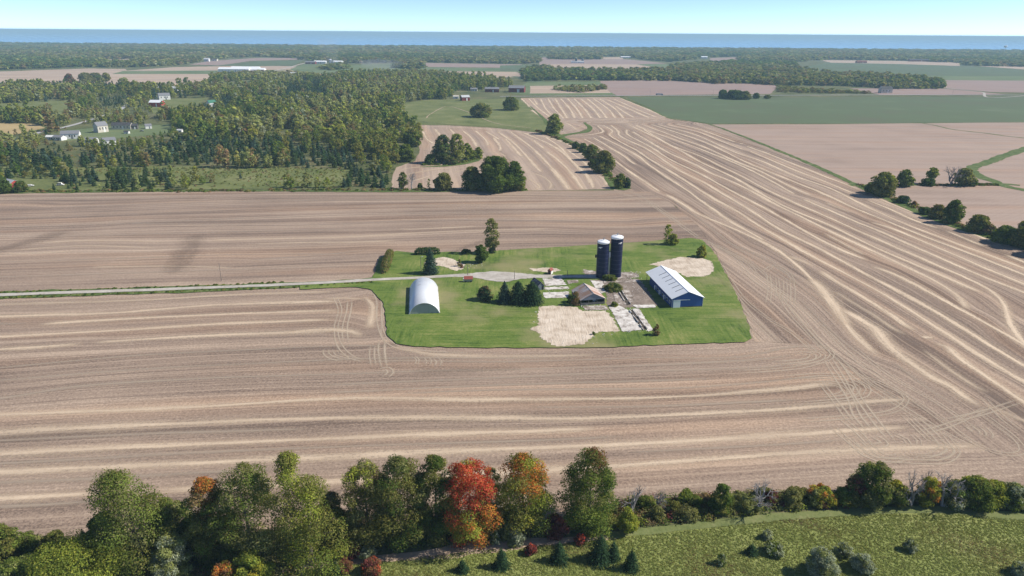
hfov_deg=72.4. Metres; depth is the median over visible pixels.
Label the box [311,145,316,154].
pine tree
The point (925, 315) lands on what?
stubble field
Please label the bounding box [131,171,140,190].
woodland tree
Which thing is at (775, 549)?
shrub
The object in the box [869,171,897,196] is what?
tree
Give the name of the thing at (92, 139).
house
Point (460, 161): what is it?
hedge undergrowth
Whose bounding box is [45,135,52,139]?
shed
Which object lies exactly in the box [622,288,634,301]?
concrete slab
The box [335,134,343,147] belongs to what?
woodland tree
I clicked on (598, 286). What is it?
concrete slab
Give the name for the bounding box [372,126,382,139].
woodland tree
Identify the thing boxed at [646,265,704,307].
pole barn
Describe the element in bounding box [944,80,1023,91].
field
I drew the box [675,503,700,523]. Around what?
shrub
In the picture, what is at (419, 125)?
woodland tree
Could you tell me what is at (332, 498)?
tree
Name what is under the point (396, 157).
woodland tree
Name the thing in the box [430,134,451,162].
tree
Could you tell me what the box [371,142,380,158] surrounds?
woodland tree
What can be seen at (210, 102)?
house
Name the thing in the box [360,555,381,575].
shrub
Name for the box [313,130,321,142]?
woodland tree
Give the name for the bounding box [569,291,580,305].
vine bush
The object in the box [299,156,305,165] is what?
pine tree
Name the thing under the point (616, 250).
silo
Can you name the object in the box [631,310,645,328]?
drain trench
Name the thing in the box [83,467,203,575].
cottonwood tree
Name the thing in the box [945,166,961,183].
bare tree
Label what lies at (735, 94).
tree
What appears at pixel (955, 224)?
hedge undergrowth
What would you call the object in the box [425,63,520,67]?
field
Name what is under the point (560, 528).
shrub
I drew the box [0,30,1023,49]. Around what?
lake water
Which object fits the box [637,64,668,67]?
field
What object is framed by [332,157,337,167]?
pine tree
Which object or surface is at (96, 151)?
woodland tree
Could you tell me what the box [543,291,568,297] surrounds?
concrete slab
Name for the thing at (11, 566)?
shrub
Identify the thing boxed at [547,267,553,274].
pump house
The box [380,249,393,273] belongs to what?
hedge
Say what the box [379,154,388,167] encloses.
woodland tree
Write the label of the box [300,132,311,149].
woodland tree
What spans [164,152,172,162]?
pine tree
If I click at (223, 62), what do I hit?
field
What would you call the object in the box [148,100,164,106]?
red barn
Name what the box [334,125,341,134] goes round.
woodland tree
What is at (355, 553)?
shrub
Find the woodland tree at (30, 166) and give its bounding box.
[20,153,32,171]
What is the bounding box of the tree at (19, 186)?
[11,180,29,192]
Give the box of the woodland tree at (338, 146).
[336,142,343,151]
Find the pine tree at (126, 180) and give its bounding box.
[123,172,128,183]
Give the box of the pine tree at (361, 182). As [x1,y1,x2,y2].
[359,174,366,186]
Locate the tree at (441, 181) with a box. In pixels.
[432,172,452,190]
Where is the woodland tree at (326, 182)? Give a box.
[322,177,330,186]
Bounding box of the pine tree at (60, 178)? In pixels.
[58,169,62,181]
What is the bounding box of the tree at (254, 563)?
[230,547,275,575]
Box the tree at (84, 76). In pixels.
[76,72,93,82]
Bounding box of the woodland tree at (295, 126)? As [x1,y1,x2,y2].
[291,121,300,134]
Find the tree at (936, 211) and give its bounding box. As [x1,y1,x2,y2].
[928,204,945,219]
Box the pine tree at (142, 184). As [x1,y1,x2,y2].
[138,174,146,186]
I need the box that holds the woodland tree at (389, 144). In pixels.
[385,141,392,159]
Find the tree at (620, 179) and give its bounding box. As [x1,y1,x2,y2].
[614,173,626,187]
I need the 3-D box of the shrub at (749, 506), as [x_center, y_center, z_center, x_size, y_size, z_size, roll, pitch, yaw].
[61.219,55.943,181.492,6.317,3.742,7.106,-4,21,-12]
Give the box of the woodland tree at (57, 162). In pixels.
[54,159,63,174]
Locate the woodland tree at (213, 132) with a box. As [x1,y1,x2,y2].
[209,129,215,138]
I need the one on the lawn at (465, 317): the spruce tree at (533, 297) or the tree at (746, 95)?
the spruce tree at (533, 297)
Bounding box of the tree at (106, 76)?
[101,72,110,81]
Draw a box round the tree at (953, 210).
[942,199,966,223]
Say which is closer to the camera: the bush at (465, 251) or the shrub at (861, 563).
the shrub at (861, 563)
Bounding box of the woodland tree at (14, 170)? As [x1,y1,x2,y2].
[11,162,22,175]
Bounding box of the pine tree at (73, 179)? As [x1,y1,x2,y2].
[69,170,78,183]
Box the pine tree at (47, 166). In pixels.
[44,156,50,170]
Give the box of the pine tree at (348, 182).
[346,173,351,186]
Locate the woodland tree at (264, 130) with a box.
[256,125,267,138]
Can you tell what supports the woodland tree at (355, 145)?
on the ground at (478, 94)
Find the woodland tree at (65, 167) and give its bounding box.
[59,162,68,174]
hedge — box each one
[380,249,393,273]
[414,247,440,254]
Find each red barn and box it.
[2,178,15,187]
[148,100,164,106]
[460,95,469,100]
[508,85,524,92]
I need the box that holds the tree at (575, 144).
[572,141,580,148]
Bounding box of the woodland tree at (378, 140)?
[373,136,382,144]
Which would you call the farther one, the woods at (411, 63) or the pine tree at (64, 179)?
the woods at (411, 63)
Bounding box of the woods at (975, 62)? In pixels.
[959,59,1023,66]
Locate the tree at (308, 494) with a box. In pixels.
[268,450,361,575]
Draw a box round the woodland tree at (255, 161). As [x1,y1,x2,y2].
[248,148,258,167]
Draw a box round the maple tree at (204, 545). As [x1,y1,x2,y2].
[179,476,238,562]
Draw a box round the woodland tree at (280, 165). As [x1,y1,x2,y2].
[277,154,283,167]
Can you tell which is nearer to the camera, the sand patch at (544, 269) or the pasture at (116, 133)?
the sand patch at (544, 269)
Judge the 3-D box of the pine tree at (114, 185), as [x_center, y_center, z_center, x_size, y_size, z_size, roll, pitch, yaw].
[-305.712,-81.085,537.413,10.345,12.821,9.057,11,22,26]
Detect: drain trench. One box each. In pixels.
[620,291,629,304]
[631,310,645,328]
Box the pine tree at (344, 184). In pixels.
[341,178,346,187]
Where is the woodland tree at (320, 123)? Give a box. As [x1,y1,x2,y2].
[315,122,324,132]
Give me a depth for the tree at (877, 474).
180.42 m
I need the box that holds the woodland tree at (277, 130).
[274,128,283,137]
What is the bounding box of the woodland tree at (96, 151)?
[93,144,100,153]
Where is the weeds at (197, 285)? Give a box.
[0,281,283,292]
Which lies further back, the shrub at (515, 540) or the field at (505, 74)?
the field at (505, 74)
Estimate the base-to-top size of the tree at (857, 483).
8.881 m
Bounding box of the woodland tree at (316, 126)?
[313,125,321,138]
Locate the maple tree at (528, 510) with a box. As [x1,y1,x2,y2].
[492,452,559,536]
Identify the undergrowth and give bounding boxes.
[0,489,1012,575]
[10,187,526,192]
[421,158,482,165]
[535,129,615,186]
[856,182,998,188]
[889,196,1022,247]
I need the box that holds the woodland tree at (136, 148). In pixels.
[132,146,143,166]
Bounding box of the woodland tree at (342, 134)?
[340,132,347,147]
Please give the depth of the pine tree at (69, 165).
605.68 m
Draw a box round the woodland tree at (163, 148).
[159,146,170,159]
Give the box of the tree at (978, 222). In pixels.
[965,214,990,232]
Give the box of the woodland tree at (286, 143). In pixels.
[279,138,290,153]
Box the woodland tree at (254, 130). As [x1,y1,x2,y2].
[248,124,257,139]
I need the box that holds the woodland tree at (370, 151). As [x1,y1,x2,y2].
[367,145,376,154]
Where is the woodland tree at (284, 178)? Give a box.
[282,174,290,185]
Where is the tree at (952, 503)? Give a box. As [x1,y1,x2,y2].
[939,481,970,510]
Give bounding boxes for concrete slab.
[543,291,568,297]
[544,278,566,285]
[545,286,568,289]
[567,280,577,283]
[583,305,608,309]
[591,281,605,292]
[603,279,640,282]
[609,305,640,331]
[613,292,625,304]
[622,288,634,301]
[633,305,655,307]
[633,308,652,330]
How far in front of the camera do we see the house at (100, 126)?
839.20 m
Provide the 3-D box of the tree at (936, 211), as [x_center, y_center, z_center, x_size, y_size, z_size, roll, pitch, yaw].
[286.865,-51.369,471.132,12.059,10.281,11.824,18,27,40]
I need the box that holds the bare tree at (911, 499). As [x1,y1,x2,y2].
[904,469,925,505]
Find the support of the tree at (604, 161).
on the ditch verge at (610, 182)
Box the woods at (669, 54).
[511,45,1023,62]
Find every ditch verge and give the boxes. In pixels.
[2,188,527,193]
[422,159,480,166]
[530,106,630,189]
[558,122,592,135]
[618,96,1023,249]
[848,183,1019,185]
[917,122,1021,137]
[966,147,1023,190]
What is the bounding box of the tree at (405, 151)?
[398,144,415,161]
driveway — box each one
[0,274,462,295]
[455,271,598,281]
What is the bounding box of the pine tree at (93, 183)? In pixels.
[91,177,96,185]
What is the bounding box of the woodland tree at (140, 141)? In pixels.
[137,139,144,148]
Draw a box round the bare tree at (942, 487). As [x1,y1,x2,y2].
[929,470,965,506]
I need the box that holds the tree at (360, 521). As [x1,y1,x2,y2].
[340,458,398,547]
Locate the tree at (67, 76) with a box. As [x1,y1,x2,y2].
[64,73,74,82]
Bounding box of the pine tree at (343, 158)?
[341,152,345,161]
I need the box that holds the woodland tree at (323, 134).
[320,127,327,139]
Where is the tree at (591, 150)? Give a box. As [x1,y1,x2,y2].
[581,144,599,159]
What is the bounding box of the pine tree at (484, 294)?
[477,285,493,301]
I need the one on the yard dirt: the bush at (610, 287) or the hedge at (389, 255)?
the bush at (610, 287)
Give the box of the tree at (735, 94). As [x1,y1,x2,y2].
[724,89,742,99]
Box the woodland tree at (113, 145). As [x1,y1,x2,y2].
[107,140,116,150]
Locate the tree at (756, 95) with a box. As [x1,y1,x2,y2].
[752,93,759,98]
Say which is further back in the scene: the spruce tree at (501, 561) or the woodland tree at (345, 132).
the woodland tree at (345, 132)
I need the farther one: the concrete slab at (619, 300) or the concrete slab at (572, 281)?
the concrete slab at (572, 281)
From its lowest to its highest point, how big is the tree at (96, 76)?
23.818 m
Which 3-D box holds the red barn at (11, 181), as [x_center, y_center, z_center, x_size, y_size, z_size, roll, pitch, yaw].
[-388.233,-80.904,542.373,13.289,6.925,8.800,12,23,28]
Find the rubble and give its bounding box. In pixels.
[463,263,648,343]
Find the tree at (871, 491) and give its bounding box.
[865,485,876,507]
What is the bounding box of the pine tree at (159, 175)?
[155,168,162,180]
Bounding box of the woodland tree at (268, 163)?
[262,154,272,167]
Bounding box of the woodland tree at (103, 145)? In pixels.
[100,139,107,150]
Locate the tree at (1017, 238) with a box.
[1009,221,1023,247]
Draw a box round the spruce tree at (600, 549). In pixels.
[585,534,615,570]
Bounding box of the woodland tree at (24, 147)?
[18,143,32,156]
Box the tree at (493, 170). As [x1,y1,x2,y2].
[475,155,514,193]
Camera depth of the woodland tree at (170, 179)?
557.70 m
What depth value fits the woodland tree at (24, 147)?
665.46 m
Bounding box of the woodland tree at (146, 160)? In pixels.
[139,151,151,165]
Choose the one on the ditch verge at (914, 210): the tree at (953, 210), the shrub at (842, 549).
the tree at (953, 210)
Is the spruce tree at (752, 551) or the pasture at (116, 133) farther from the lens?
the pasture at (116, 133)
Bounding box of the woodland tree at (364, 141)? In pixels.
[362,136,368,151]
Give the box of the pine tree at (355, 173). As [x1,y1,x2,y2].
[352,167,357,176]
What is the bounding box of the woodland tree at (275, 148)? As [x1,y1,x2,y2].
[270,141,287,161]
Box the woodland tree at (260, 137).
[256,132,262,141]
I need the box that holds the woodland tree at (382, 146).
[375,144,386,160]
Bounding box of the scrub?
[1,127,413,189]
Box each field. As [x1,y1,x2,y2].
[0,66,296,85]
[0,123,43,134]
[0,189,1023,537]
[114,69,298,73]
[190,58,301,64]
[219,60,303,65]
[291,64,518,73]
[326,71,520,77]
[391,125,610,189]
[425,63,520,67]
[500,64,539,70]
[511,81,614,94]
[512,76,543,82]
[521,97,665,134]
[530,85,610,92]
[539,57,665,63]
[540,64,648,68]
[560,118,1023,464]
[600,80,776,94]
[603,57,622,58]
[627,96,1023,122]
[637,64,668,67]
[710,57,736,60]
[712,122,1023,227]
[807,62,1023,75]
[822,60,959,65]
[850,88,996,94]
[928,76,1023,80]
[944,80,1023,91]
[971,65,1023,68]
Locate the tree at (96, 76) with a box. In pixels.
[90,72,102,81]
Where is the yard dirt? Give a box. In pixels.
[591,278,657,307]
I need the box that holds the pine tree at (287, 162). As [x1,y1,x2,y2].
[285,158,290,166]
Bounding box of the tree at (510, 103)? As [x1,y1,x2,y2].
[502,96,519,110]
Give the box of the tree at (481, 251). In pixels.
[474,244,488,262]
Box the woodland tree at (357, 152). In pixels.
[354,147,365,160]
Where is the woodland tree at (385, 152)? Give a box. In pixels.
[382,150,390,161]
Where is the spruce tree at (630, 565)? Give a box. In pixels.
[622,548,639,575]
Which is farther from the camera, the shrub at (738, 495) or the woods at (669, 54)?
the woods at (669, 54)
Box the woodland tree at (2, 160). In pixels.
[0,154,7,164]
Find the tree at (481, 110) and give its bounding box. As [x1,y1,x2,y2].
[470,102,492,117]
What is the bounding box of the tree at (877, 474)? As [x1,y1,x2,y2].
[846,460,895,511]
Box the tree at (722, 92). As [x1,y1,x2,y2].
[718,89,726,98]
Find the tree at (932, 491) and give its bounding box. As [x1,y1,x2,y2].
[916,476,941,507]
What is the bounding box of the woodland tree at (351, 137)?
[348,130,360,149]
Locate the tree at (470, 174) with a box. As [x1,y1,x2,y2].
[460,166,481,190]
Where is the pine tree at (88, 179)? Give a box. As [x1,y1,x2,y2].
[86,174,92,183]
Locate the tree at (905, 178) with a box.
[896,169,915,186]
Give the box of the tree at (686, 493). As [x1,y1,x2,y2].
[677,487,692,505]
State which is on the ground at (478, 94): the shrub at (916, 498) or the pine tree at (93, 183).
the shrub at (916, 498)
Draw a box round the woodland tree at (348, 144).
[346,139,351,150]
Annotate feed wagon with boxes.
[463,276,472,281]
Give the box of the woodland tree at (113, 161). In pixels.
[108,155,116,166]
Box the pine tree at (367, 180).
[364,171,371,183]
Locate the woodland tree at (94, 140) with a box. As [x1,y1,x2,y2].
[91,138,98,146]
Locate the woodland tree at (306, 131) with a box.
[301,130,310,141]
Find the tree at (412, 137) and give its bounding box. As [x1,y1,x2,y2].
[402,128,422,146]
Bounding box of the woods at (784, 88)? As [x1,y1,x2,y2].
[775,84,870,93]
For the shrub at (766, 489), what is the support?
on the ground at (478, 94)
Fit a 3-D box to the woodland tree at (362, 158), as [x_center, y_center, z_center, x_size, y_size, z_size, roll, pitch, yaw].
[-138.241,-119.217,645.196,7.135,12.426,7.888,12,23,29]
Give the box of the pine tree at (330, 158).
[327,153,332,162]
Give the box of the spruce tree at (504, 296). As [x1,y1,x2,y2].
[495,281,511,304]
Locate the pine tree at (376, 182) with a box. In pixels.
[371,173,379,186]
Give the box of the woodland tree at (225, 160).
[212,144,229,166]
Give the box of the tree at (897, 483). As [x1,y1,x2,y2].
[888,478,909,505]
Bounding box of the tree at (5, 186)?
[0,176,12,193]
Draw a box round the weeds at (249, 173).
[75,166,347,185]
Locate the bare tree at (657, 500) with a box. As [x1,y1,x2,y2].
[653,487,666,506]
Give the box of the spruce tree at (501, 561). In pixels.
[491,547,512,573]
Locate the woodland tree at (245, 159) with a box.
[240,147,254,167]
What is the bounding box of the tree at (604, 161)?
[590,150,615,173]
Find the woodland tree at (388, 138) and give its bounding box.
[382,132,392,145]
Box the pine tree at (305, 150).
[303,142,307,152]
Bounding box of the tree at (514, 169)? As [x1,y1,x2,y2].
[504,161,526,189]
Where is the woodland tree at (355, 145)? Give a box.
[351,143,363,159]
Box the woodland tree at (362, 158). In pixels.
[358,152,365,164]
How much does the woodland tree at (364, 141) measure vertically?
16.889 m
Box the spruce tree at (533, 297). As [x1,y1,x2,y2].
[520,281,544,306]
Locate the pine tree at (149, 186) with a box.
[146,181,152,189]
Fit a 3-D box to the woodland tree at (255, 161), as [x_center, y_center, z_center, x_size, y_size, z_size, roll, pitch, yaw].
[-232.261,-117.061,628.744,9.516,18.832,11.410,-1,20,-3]
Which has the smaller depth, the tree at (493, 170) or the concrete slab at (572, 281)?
the concrete slab at (572, 281)
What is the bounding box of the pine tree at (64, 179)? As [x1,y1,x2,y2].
[62,170,69,182]
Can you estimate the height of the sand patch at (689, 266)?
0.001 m
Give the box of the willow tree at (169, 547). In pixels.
[148,532,193,575]
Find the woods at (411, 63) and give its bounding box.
[391,59,427,68]
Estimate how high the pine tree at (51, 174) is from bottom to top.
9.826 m
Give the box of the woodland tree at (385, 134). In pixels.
[377,132,388,149]
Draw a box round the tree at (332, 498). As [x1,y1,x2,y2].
[314,490,346,542]
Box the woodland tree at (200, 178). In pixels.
[198,176,205,183]
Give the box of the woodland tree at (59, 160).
[51,157,65,171]
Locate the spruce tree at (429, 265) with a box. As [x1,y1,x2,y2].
[421,249,438,275]
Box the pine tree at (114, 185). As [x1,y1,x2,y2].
[109,174,121,190]
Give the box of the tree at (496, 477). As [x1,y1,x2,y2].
[479,466,505,524]
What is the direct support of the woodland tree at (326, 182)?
on the ground at (478, 94)
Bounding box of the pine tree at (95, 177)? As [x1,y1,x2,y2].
[92,170,99,180]
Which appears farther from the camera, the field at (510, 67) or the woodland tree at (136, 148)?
the field at (510, 67)
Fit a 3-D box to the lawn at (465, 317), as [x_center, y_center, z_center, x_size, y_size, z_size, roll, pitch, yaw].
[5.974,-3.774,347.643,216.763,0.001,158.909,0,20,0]
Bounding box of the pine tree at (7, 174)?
[4,166,12,178]
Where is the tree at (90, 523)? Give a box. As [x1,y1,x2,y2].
[83,510,126,554]
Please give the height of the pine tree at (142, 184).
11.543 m
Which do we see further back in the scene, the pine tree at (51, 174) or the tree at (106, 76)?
the tree at (106, 76)
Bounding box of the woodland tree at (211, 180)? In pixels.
[208,173,214,182]
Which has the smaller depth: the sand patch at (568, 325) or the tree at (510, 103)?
the sand patch at (568, 325)
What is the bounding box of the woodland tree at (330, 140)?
[329,134,334,146]
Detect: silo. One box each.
[595,238,609,278]
[609,233,623,277]
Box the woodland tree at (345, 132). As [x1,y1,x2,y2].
[341,131,350,147]
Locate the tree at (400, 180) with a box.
[397,172,407,188]
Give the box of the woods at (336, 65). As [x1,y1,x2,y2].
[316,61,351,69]
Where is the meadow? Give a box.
[279,513,1023,575]
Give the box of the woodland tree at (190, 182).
[181,174,191,185]
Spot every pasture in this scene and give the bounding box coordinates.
[0,99,76,113]
[0,166,349,190]
[59,124,171,140]
[150,98,208,113]
[404,98,546,131]
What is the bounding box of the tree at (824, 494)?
[806,483,837,508]
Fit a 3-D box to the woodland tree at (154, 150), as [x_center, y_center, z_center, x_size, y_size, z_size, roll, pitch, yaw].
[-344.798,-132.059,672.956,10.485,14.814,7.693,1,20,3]
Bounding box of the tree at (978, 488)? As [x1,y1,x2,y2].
[951,474,1003,513]
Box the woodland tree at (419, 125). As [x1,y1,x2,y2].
[414,122,422,132]
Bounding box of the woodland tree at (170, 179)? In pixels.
[166,165,176,184]
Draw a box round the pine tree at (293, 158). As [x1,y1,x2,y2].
[291,150,297,163]
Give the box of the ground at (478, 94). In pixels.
[0,56,1023,575]
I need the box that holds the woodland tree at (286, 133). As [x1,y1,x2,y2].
[283,130,290,139]
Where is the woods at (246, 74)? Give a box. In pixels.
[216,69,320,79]
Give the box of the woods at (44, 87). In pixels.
[17,83,50,95]
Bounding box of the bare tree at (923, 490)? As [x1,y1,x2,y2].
[917,470,941,492]
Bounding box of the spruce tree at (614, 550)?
[607,540,620,563]
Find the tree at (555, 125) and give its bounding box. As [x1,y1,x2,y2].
[545,113,563,134]
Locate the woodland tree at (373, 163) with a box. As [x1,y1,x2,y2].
[370,156,379,170]
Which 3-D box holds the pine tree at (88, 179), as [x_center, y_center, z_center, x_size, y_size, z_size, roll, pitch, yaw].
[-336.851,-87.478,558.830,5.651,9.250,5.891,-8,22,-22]
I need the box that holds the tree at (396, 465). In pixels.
[365,454,436,551]
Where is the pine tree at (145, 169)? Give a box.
[142,163,149,175]
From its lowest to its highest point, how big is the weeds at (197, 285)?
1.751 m
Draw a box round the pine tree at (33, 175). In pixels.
[31,169,36,178]
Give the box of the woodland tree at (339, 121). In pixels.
[332,119,344,128]
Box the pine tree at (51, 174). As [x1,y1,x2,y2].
[48,166,57,176]
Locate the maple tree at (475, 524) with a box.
[436,457,502,550]
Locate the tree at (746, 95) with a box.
[740,91,750,99]
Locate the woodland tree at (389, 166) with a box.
[384,160,391,171]
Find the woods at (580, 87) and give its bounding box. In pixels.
[553,83,606,92]
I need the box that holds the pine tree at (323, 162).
[320,154,326,165]
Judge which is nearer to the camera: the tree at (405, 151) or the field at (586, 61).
the tree at (405, 151)
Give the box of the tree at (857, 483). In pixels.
[844,474,867,502]
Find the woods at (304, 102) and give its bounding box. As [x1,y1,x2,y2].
[0,68,512,168]
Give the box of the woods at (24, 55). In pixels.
[0,42,513,69]
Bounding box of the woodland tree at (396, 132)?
[390,125,399,138]
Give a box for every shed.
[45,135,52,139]
[131,123,138,128]
[144,123,151,128]
[218,67,249,71]
[231,66,260,67]
[249,68,265,70]
[305,61,316,63]
[316,61,326,63]
[409,277,439,313]
[531,278,544,289]
[908,59,929,61]
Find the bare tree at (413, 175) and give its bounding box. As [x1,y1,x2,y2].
[406,172,415,188]
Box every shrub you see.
[0,552,37,575]
[16,530,42,555]
[40,529,67,547]
[313,539,328,558]
[339,556,353,573]
[341,541,362,559]
[356,545,377,560]
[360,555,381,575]
[488,530,500,544]
[496,509,511,542]
[506,527,526,547]
[524,543,537,555]
[542,513,571,540]
[573,533,585,545]
[616,505,639,534]
[636,495,655,510]
[649,505,665,520]
[664,500,680,514]
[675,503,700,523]
[686,494,703,508]
[696,492,713,508]
[717,553,726,566]
[730,490,749,509]
[738,495,762,514]
[754,487,772,501]
[760,529,772,540]
[764,488,779,505]
[764,540,784,558]
[780,487,802,509]
[786,486,809,503]
[805,546,840,575]
[806,489,825,509]
[817,486,833,506]
[832,541,854,557]
[833,486,854,507]
[839,487,867,507]
[848,552,877,575]
[885,486,908,507]
[902,537,919,553]
[913,490,934,503]
[1010,560,1023,575]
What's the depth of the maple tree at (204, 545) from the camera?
157.80 m
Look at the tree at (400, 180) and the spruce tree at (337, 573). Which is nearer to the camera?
the spruce tree at (337, 573)
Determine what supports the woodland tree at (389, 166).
on the ground at (478, 94)
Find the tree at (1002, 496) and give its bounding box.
[990,479,1010,507]
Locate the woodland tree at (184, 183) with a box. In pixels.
[179,175,188,188]
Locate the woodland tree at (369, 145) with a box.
[366,141,371,156]
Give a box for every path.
[280,535,608,572]
[426,106,528,127]
[606,505,1023,538]
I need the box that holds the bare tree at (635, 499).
[621,484,645,512]
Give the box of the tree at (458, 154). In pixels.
[449,134,465,160]
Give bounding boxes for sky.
[0,0,1023,36]
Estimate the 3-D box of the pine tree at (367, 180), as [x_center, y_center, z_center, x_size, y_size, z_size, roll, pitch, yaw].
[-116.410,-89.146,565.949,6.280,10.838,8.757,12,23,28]
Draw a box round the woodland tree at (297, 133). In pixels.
[293,128,302,139]
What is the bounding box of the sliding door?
[673,300,680,307]
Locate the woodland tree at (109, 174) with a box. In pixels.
[105,165,115,179]
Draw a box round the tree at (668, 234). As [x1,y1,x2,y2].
[663,224,673,244]
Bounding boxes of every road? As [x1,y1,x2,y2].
[5,90,182,141]
[602,95,718,95]
[950,88,1017,97]
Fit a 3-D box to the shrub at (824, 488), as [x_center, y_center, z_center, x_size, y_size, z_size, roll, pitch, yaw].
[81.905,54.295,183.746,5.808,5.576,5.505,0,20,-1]
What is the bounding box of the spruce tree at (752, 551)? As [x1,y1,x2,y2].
[744,543,760,557]
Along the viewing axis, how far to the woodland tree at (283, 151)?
640.48 m
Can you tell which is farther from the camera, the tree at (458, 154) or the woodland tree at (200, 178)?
the tree at (458, 154)
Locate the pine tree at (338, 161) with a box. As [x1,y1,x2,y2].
[335,152,340,165]
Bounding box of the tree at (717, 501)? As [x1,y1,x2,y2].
[707,483,735,515]
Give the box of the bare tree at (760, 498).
[747,477,777,509]
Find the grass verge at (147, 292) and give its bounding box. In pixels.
[0,279,352,298]
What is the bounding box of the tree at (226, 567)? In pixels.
[210,559,248,575]
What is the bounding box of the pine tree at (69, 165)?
[66,158,75,171]
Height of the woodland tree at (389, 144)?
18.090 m
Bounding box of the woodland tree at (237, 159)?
[233,151,241,165]
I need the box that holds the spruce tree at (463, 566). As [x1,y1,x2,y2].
[454,558,470,575]
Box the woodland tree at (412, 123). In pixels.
[408,121,417,130]
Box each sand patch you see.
[425,257,464,270]
[530,268,559,271]
[531,305,619,345]
[582,269,638,278]
[650,257,713,276]
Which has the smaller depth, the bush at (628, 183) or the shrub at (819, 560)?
the shrub at (819, 560)
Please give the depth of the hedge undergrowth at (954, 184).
576.41 m
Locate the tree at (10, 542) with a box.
[0,522,27,564]
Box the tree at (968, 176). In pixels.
[953,168,977,184]
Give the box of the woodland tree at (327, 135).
[324,128,332,142]
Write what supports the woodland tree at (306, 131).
on the ground at (478, 94)
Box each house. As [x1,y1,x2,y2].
[52,135,66,140]
[60,130,80,138]
[84,137,98,142]
[92,121,108,132]
[101,137,116,144]
[111,122,132,128]
[157,93,169,99]
[206,100,215,106]
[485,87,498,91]
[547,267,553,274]
[878,86,892,92]
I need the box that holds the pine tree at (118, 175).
[114,167,122,182]
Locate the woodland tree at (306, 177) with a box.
[301,172,311,186]
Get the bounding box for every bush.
[424,154,436,164]
[448,156,457,164]
[461,249,471,254]
[470,150,476,158]
[488,243,495,252]
[512,175,524,190]
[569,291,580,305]
[578,143,586,152]
[588,155,597,166]
[602,274,617,281]
[602,282,622,292]
[610,301,618,306]
[624,177,630,187]
[652,324,660,335]
[667,234,679,245]
[695,245,706,257]
[863,182,872,192]
[896,195,911,202]
[918,206,931,214]
[921,178,935,186]
[968,179,978,185]
[982,224,996,234]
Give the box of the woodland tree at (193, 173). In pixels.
[189,166,199,180]
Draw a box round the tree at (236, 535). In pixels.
[202,461,290,567]
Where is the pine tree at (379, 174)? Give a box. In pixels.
[376,165,381,177]
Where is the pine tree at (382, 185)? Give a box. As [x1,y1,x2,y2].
[380,177,385,187]
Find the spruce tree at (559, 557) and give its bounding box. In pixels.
[547,541,569,568]
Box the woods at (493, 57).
[298,52,543,63]
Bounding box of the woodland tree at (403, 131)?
[399,127,406,141]
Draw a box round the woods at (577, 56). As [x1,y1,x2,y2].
[546,53,603,59]
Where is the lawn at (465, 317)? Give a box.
[300,238,751,347]
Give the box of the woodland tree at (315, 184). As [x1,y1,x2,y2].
[314,177,319,187]
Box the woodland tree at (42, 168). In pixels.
[38,164,45,174]
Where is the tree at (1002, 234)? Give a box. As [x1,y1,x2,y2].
[990,225,1017,244]
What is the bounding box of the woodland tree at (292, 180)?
[287,177,294,188]
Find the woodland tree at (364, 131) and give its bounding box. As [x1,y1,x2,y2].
[360,124,371,138]
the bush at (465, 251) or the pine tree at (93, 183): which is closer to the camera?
the bush at (465, 251)
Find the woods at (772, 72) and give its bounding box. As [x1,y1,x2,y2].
[518,59,946,88]
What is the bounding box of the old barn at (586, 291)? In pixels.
[571,283,605,305]
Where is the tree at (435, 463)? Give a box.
[409,454,462,547]
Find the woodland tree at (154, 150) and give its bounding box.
[148,143,158,157]
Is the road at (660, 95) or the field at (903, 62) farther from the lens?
the field at (903, 62)
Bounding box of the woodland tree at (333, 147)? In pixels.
[331,139,336,149]
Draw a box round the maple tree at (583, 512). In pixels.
[552,445,619,541]
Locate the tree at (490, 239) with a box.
[483,218,499,250]
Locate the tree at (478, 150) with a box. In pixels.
[475,147,483,157]
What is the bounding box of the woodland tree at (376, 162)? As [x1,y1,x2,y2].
[370,155,377,168]
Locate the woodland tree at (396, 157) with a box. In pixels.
[389,150,400,164]
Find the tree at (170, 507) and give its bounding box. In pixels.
[146,497,192,547]
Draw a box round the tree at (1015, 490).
[998,481,1023,512]
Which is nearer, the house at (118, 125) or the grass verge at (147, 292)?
the grass verge at (147, 292)
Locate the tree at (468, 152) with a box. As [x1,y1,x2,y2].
[463,143,472,158]
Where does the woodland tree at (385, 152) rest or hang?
on the ground at (478, 94)
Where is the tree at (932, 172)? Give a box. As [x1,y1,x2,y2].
[926,167,939,177]
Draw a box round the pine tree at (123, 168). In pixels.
[120,162,127,174]
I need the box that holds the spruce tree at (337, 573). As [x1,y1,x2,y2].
[328,561,341,575]
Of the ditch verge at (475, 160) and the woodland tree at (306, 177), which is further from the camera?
the ditch verge at (475, 160)
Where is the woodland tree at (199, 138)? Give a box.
[197,133,202,142]
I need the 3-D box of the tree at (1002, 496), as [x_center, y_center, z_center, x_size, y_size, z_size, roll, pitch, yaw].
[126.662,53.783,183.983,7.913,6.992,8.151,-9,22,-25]
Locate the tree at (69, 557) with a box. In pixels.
[20,529,127,575]
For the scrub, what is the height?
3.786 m
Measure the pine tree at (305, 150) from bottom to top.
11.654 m
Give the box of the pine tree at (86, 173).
[83,163,91,177]
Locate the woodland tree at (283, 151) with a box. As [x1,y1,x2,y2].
[277,148,289,163]
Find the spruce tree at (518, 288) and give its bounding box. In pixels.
[507,281,525,306]
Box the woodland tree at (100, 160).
[96,154,105,167]
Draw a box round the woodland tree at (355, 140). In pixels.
[350,134,361,150]
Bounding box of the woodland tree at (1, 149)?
[0,141,8,157]

